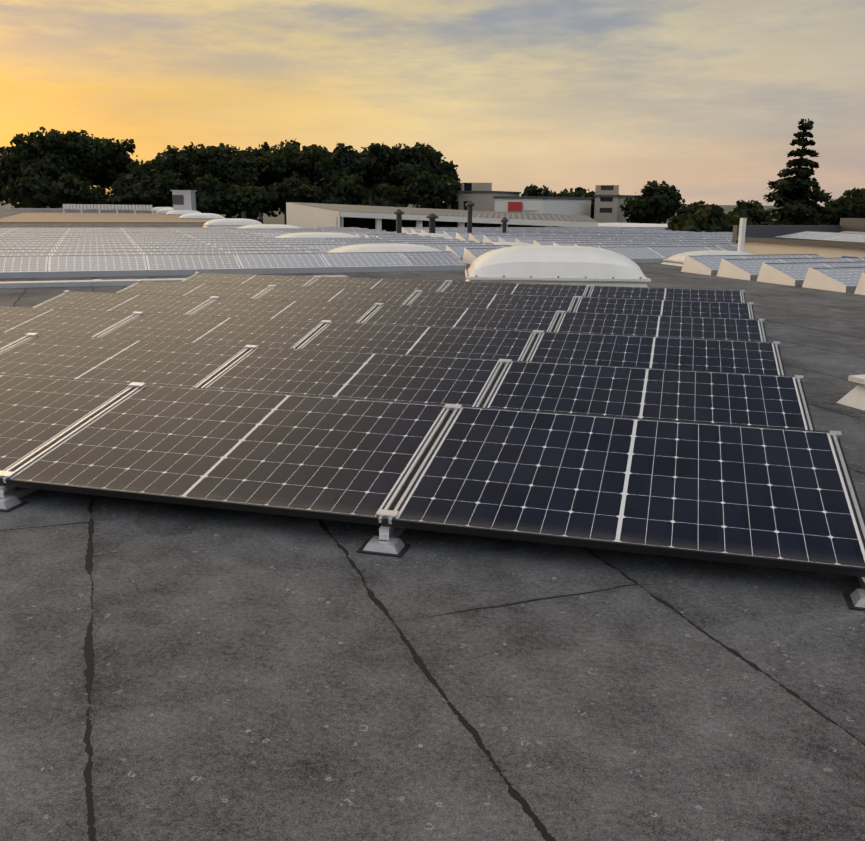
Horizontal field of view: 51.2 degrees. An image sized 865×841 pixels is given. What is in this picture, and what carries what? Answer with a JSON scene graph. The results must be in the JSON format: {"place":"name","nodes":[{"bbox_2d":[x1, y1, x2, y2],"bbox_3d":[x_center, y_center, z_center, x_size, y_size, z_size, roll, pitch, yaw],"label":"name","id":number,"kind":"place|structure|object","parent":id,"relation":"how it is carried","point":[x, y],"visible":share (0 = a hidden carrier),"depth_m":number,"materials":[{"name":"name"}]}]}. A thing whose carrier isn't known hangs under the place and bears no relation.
{"place":"outdoors","nodes":[
{"label":"outdoors","id":0,"kind":"place"},
{"bbox_2d":[0,199,782,224],"bbox_3d":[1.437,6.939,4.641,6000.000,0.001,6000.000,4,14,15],"label":"ground","id":1,"kind":"structure","parent":0,"point":[278,219],"depth_m":500.57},
{"bbox_2d":[0,146,32,207],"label":"tree","id":2,"kind":"object","parent":1,"relation":"on","point":[9,165],"visible":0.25,"depth_m":98.30,"materials":[{"name":"green plant"}]},
{"bbox_2d":[1,165,61,207],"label":"tree","id":3,"kind":"object","parent":1,"relation":"on","point":[32,190],"visible":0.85,"depth_m":90.11,"materials":[{"name":"green plant"}]},
{"bbox_2d":[9,126,93,185],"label":"tree","id":4,"kind":"object","parent":1,"relation":"on","point":[50,160],"visible":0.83,"depth_m":95.73,"materials":[{"name":"green plant"}]},
{"bbox_2d":[47,173,109,208],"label":"tree","id":5,"kind":"object","parent":1,"relation":"on","point":[69,189],"visible":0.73,"depth_m":89.56,"materials":[{"name":"green plant"}]},
{"bbox_2d":[53,130,126,188],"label":"tree","id":6,"kind":"object","parent":1,"relation":"on","point":[103,153],"visible":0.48,"depth_m":99.21,"materials":[{"name":"green plant"}]},
{"bbox_2d":[90,138,138,190],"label":"tree","id":7,"kind":"object","parent":1,"relation":"on","point":[125,159],"visible":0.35,"depth_m":102.36,"materials":[{"name":"green plant"}]},
{"bbox_2d":[85,176,154,208],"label":"tree","id":8,"kind":"object","parent":1,"relation":"on","point":[122,192],"visible":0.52,"depth_m":89.73,"materials":[{"name":"green plant"}]},
{"bbox_2d":[116,160,165,187],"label":"tree","id":9,"kind":"object","parent":1,"relation":"on","point":[139,172],"visible":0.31,"depth_m":92.87,"materials":[{"name":"green plant"}]},
{"bbox_2d":[132,169,192,207],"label":"tree","id":10,"kind":"object","parent":1,"relation":"on","point":[159,193],"visible":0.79,"depth_m":89.53,"materials":[{"name":"green plant"}]},
{"bbox_2d":[149,145,197,189],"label":"tree","id":11,"kind":"object","parent":1,"relation":"on","point":[174,163],"visible":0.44,"depth_m":97.18,"materials":[{"name":"green plant"}]},
{"bbox_2d":[164,142,215,190],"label":"tree","id":12,"kind":"object","parent":1,"relation":"on","point":[188,151],"visible":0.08,"depth_m":100.69,"materials":[{"name":"green plant"}]},
{"bbox_2d":[188,173,235,217],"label":"tree","id":13,"kind":"object","parent":1,"relation":"on","point":[208,201],"visible":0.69,"depth_m":89.48,"materials":[{"name":"green plant"}]},
{"bbox_2d":[190,143,262,217],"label":"tree","id":14,"kind":"object","parent":1,"relation":"on","point":[226,164],"visible":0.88,"depth_m":93.70,"materials":[{"name":"green plant"}]},
{"bbox_2d":[218,182,286,219],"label":"tree","id":15,"kind":"object","parent":1,"relation":"on","point":[249,202],"visible":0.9,"depth_m":88.97,"materials":[{"name":"green plant"}]},
{"bbox_2d":[239,142,275,223],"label":"tree","id":16,"kind":"object","parent":1,"relation":"on","point":[255,153],"visible":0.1,"depth_m":100.36,"materials":[{"name":"green plant"}]},
{"bbox_2d":[254,139,325,224],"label":"tree","id":17,"kind":"object","parent":1,"relation":"on","point":[289,159],"visible":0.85,"depth_m":96.01,"materials":[{"name":"green plant"}]},
{"bbox_2d":[264,173,321,211],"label":"tree","id":18,"kind":"object","parent":1,"relation":"on","point":[292,189],"visible":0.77,"depth_m":89.22,"materials":[{"name":"green plant"}]},
{"bbox_2d":[300,144,333,187],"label":"tree","id":19,"kind":"object","parent":1,"relation":"on","point":[325,151],"visible":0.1,"depth_m":101.75,"materials":[{"name":"green plant"}]},
{"bbox_2d":[310,169,373,204],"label":"tree","id":20,"kind":"object","parent":1,"relation":"on","point":[348,191],"visible":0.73,"depth_m":89.34,"materials":[{"name":"green plant"}]},
{"bbox_2d":[313,143,377,188],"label":"tree","id":21,"kind":"object","parent":1,"relation":"on","point":[341,161],"visible":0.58,"depth_m":94.83,"materials":[{"name":"green plant"}]},
{"bbox_2d":[352,143,388,189],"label":"tree","id":22,"kind":"object","parent":1,"relation":"on","point":[366,153],"visible":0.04,"depth_m":98.97,"materials":[{"name":"green plant"}]},
{"bbox_2d":[351,183,415,207],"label":"tree","id":23,"kind":"object","parent":1,"relation":"on","point":[386,194],"visible":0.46,"depth_m":89.51,"materials":[{"name":"green plant"}]},
{"bbox_2d":[367,143,434,192],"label":"tree","id":24,"kind":"object","parent":1,"relation":"on","point":[396,166],"visible":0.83,"depth_m":93.13,"materials":[{"name":"green plant"}]},
{"bbox_2d":[399,171,461,208],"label":"tree","id":25,"kind":"object","parent":1,"relation":"on","point":[427,190],"visible":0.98,"depth_m":88.49,"materials":[{"name":"green plant"}]},
{"bbox_2d":[0,208,864,840],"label":"roof","id":26,"kind":"structure","parent":1,"relation":"on","point":[174,672],"depth_m":2.59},
{"bbox_2d":[0,213,213,222],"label":"gravel section","id":27,"kind":"object","parent":26,"relation":"on","point":[87,218],"visible":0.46,"depth_m":52.52,"materials":[{"name":"brown gravel"}]},
{"bbox_2d":[63,204,153,215],"bbox_3d":[-21.799,-14.141,60.635,6.105,0.733,0.080,1,14,1],"label":"railing","id":28,"kind":"object","parent":27,"relation":"on","point":[103,207],"visible":1,"depth_m":60.56,"materials":[{"name":"grey metal"}]},
{"bbox_2d":[170,190,196,210],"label":"vent unit","id":29,"kind":"object","parent":27,"relation":"on","point":[184,199],"visible":0.83,"depth_m":66.25,"materials":[{"name":"metal"}]},
{"bbox_2d":[166,210,200,214],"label":"skylight line","id":30,"kind":"object","parent":27,"relation":"on","point":[178,212],"visible":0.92,"depth_m":65.72,"materials":[{"name":"white plastic"}]},
{"bbox_2d":[178,213,223,218],"bbox_3d":[-13.993,-12.372,54.697,2.700,0.394,1.450,-4,15,-20],"label":"skylight line","id":31,"kind":"object","parent":27,"relation":"on","point":[201,216],"visible":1,"depth_m":54.18,"materials":[{"name":"white plastic"}]},
{"bbox_2d":[152,207,172,210],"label":"skylight line","id":32,"kind":"object","parent":26,"relation":"on","point":[156,208],"visible":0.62,"depth_m":86.66,"materials":[{"name":"white plastic"}]},
{"bbox_2d":[156,208,172,212],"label":"skylight line","id":33,"kind":"object","parent":26,"relation":"on","point":[164,210],"visible":0.5,"depth_m":76.52,"materials":[{"name":"white plastic"}]},
{"bbox_2d":[0,275,348,287],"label":"roof parapet","id":34,"kind":"structure","parent":26,"relation":"on","point":[67,283],"depth_m":13.65,"materials":[{"name":"metal"}]},
{"bbox_2d":[203,218,261,227],"bbox_3d":[-9.147,-9.100,41.537,2.700,0.394,1.450,-4,15,-20],"label":"skylight line","id":35,"kind":"object","parent":26,"relation":"on","point":[232,222],"visible":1,"depth_m":40.96,"materials":[{"name":"white plastic"}]},
{"bbox_2d":[238,224,299,227],"bbox_3d":[-5.901,-6.920,32.770,2.700,0.394,1.450,-4,15,-20],"label":"skylight line","id":36,"kind":"object","parent":26,"relation":"on","point":[268,226],"visible":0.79,"depth_m":32.36,"materials":[{"name":"white plastic"}]},
{"bbox_2d":[275,232,359,237],"bbox_3d":[-3.237,-5.125,25.552,2.700,0.394,1.450,-4,15,-20],"label":"skylight line","id":37,"kind":"object","parent":26,"relation":"on","point":[317,235],"visible":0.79,"depth_m":25.12,"materials":[{"name":"white plastic"}]},
{"bbox_2d":[327,244,441,252],"bbox_3d":[-0.986,-3.603,19.428,2.700,0.394,1.450,-4,15,-20],"label":"skylight line","id":38,"kind":"object","parent":26,"relation":"on","point":[384,248],"visible":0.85,"depth_m":18.99,"materials":[{"name":"white plastic"}]},
{"bbox_2d":[394,209,403,232],"bbox_3d":[-1.075,-6.265,28.985,0.360,1.018,0.360,4,14,15],"label":"vent","id":39,"kind":"object","parent":26,"relation":"on","point":[398,212],"visible":0.65,"depth_m":28.89,"materials":[{"name":"grey metal"}]},
{"bbox_2d":[407,233,454,238],"bbox_3d":[-0.321,-5.720,28.288,2.100,0.304,1.200,-4,15,-20],"label":"skylight","id":40,"kind":"object","parent":26,"relation":"on","point":[435,235],"visible":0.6,"depth_m":28.05},
{"bbox_2d":[426,213,437,232],"bbox_3d":[-0.009,-6.495,30.255,0.440,0.881,0.440,4,14,15],"label":"vent","id":41,"kind":"object","parent":26,"relation":"on","point":[432,216],"visible":0.71,"depth_m":30.14,"materials":[{"name":"grey metal"}]},
{"bbox_2d":[0,227,864,294],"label":"solar panels","id":42,"kind":"object","parent":26,"relation":"on","point":[43,252],"visible":0.77,"depth_m":18.16,"materials":[{"name":"grey glass"}]},
{"bbox_2d":[0,272,864,610],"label":"solar array","id":43,"kind":"object","parent":26,"relation":"on","point":[674,422],"visible":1,"depth_m":4.55,"materials":[{"name":"black glass"}]},
{"bbox_2d":[465,201,474,232],"bbox_3d":[1.214,-6.487,29.391,0.320,1.299,0.320,4,14,15],"label":"vent","id":44,"kind":"object","parent":26,"relation":"on","point":[469,204],"visible":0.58,"depth_m":29.30,"materials":[{"name":"grey metal"}]},
{"bbox_2d":[501,217,508,232],"bbox_3d":[2.361,-6.285,29.672,0.280,0.795,0.280,4,14,15],"label":"vent","id":45,"kind":"object","parent":26,"relation":"on","point":[504,220],"visible":0.75,"depth_m":29.58,"materials":[{"name":"grey metal"}]},
{"bbox_2d":[486,242,532,245],"bbox_3d":[1.792,-4.323,22.674,2.100,0.304,1.200,-4,15,-20],"label":"skylight","id":46,"kind":"object","parent":26,"relation":"on","point":[512,243],"visible":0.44,"depth_m":22.42},
{"bbox_2d":[465,245,650,286],"bbox_3d":[1.736,-2.152,12.966,2.600,0.704,1.450,1,14,1],"label":"skylight","id":47,"kind":"object","parent":26,"relation":"on","point":[557,264],"visible":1,"depth_m":12.37},
{"bbox_2d":[660,250,755,265],"bbox_3d":[6.222,-3.555,19.718,2.100,0.304,1.200,-4,15,-20],"label":"skylight","id":48,"kind":"object","parent":26,"relation":"on","point":[677,260],"visible":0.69,"depth_m":19.46},
{"bbox_2d":[737,218,746,251],"bbox_3d":[6.864,-3.988,20.049,0.300,1.000,0.300,-4,15,-20],"label":"vent pipe","id":49,"kind":"object","parent":26,"relation":"on","point":[741,236],"visible":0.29,"depth_m":19.98,"materials":[{"name":"white metal"}]},
{"bbox_2d":[837,374,864,410],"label":"roof vent","id":50,"kind":"object","parent":26,"relation":"on","point":[854,397],"visible":1,"depth_m":6.08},
{"bbox_2d":[414,142,458,207],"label":"tree","id":51,"kind":"object","parent":1,"relation":"on","point":[444,168],"visible":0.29,"depth_m":97.54,"materials":[{"name":"green plant"}]},
{"bbox_2d":[286,202,597,231],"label":"open hall","id":52,"kind":"structure","parent":1,"relation":"on","point":[306,215],"depth_m":51.71,"materials":[{"name":"beige"}]},
{"bbox_2d":[445,171,460,181],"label":"tree","id":53,"kind":"object","parent":1,"relation":"on","point":[455,177],"visible":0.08,"depth_m":103.61,"materials":[{"name":"green plant"}]},
{"bbox_2d":[445,183,520,210],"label":"beige block","id":54,"kind":"structure","parent":1,"relation":"on","point":[480,196],"depth_m":90.25,"materials":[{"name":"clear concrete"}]},
{"bbox_2d":[520,184,556,196],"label":"tree","id":55,"kind":"object","parent":1,"relation":"on","point":[533,190],"visible":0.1,"depth_m":94.15,"materials":[{"name":"green plant"}]},
{"bbox_2d":[543,188,591,217],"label":"tree","id":56,"kind":"object","parent":1,"relation":"on","point":[566,193],"visible":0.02,"depth_m":94.01,"materials":[{"name":"green plant"}]},
{"bbox_2d":[575,186,618,218],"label":"tree","id":57,"kind":"object","parent":1,"relation":"on","point":[582,192],"visible":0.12,"depth_m":94.13,"materials":[{"name":"green plant"}]},
{"bbox_2d":[620,180,685,223],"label":"tree","id":58,"kind":"object","parent":1,"relation":"on","point":[654,203],"visible":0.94,"depth_m":78.45,"materials":[{"name":"green plant"}]},
{"bbox_2d":[676,200,707,216],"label":"tree","id":59,"kind":"object","parent":1,"relation":"on","point":[691,208],"visible":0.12,"depth_m":74.15,"materials":[{"name":"green plant"}]},
{"bbox_2d":[664,204,749,231],"bbox_3d":[10.321,-4.303,34.534,3.282,7.789,3.115,4,14,15],"label":"tree","id":60,"kind":"object","parent":1,"relation":"on","point":[717,219],"visible":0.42,"depth_m":33.22,"materials":[{"name":"green plant"}]},
{"bbox_2d":[727,209,757,224],"bbox_3d":[13.293,-5.619,40.471,2.252,7.579,2.428,-11,18,-40],"label":"tree","id":61,"kind":"object","parent":1,"relation":"on","point":[743,213],"visible":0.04,"depth_m":39.38,"materials":[{"name":"green plant"}]},
{"bbox_2d":[732,200,771,224],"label":"tree","id":62,"kind":"object","parent":1,"relation":"on","point":[756,212],"visible":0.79,"depth_m":68.84,"materials":[{"name":"green plant"}]},
{"bbox_2d":[764,208,778,219],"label":"block","id":63,"kind":"structure","parent":1,"relation":"on","point":[770,209],"depth_m":118.08,"materials":[{"name":"beige glass"}]},
{"bbox_2d":[759,118,835,224],"bbox_3d":[20.700,-10.636,51.190,7.226,12.370,6.885,4,14,15],"label":"conifer","id":64,"kind":"object","parent":1,"relation":"on","point":[793,196],"visible":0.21,"depth_m":49.66,"materials":[{"name":"green plant"}]},
{"bbox_2d":[732,218,864,258],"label":"building","id":65,"kind":"structure","parent":1,"relation":"on","point":[845,237],"depth_m":21.22,"materials":[{"name":"beige concrete"}]},
{"bbox_2d":[815,203,839,224],"bbox_3d":[28.880,-11.928,66.114,2.807,7.941,2.780,4,14,15],"label":"tree","id":66,"kind":"object","parent":1,"relation":"on","point":[825,217],"visible":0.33,"depth_m":64.81,"materials":[{"name":"green plant"}]},
{"bbox_2d":[825,187,864,222],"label":"tree","id":67,"kind":"object","parent":1,"relation":"on","point":[849,206],"visible":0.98,"depth_m":60.88,"materials":[{"name":"green plant"}]},
{"bbox_2d":[0,0,864,205],"label":"sky","id":68,"kind":"structure","parent":0,"point":[707,99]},
{"bbox_2d":[493,196,592,216],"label":"building","id":69,"kind":"structure","parent":0,"point":[568,205],"depth_m":77.59,"materials":[{"name":"white"}]},
{"bbox_2d":[508,202,539,211],"bbox_3d":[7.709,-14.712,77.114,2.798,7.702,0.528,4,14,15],"label":"signs","id":70,"kind":"object","parent":69,"relation":"attached to","point":[528,206],"visible":0.75,"depth_m":76.20,"materials":[{"name":"red"}]},
{"bbox_2d":[593,185,637,222],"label":"beige tower","id":71,"kind":"structure","parent":0,"point":[609,200],"depth_m":82.61,"materials":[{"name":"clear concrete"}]},
{"bbox_2d":[598,223,667,226],"bbox_3d":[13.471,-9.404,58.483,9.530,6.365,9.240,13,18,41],"label":"skylight","id":72,"kind":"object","parent":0,"point":[629,225],"depth_m":57.42,"materials":[{"name":"clear"}]}
]}

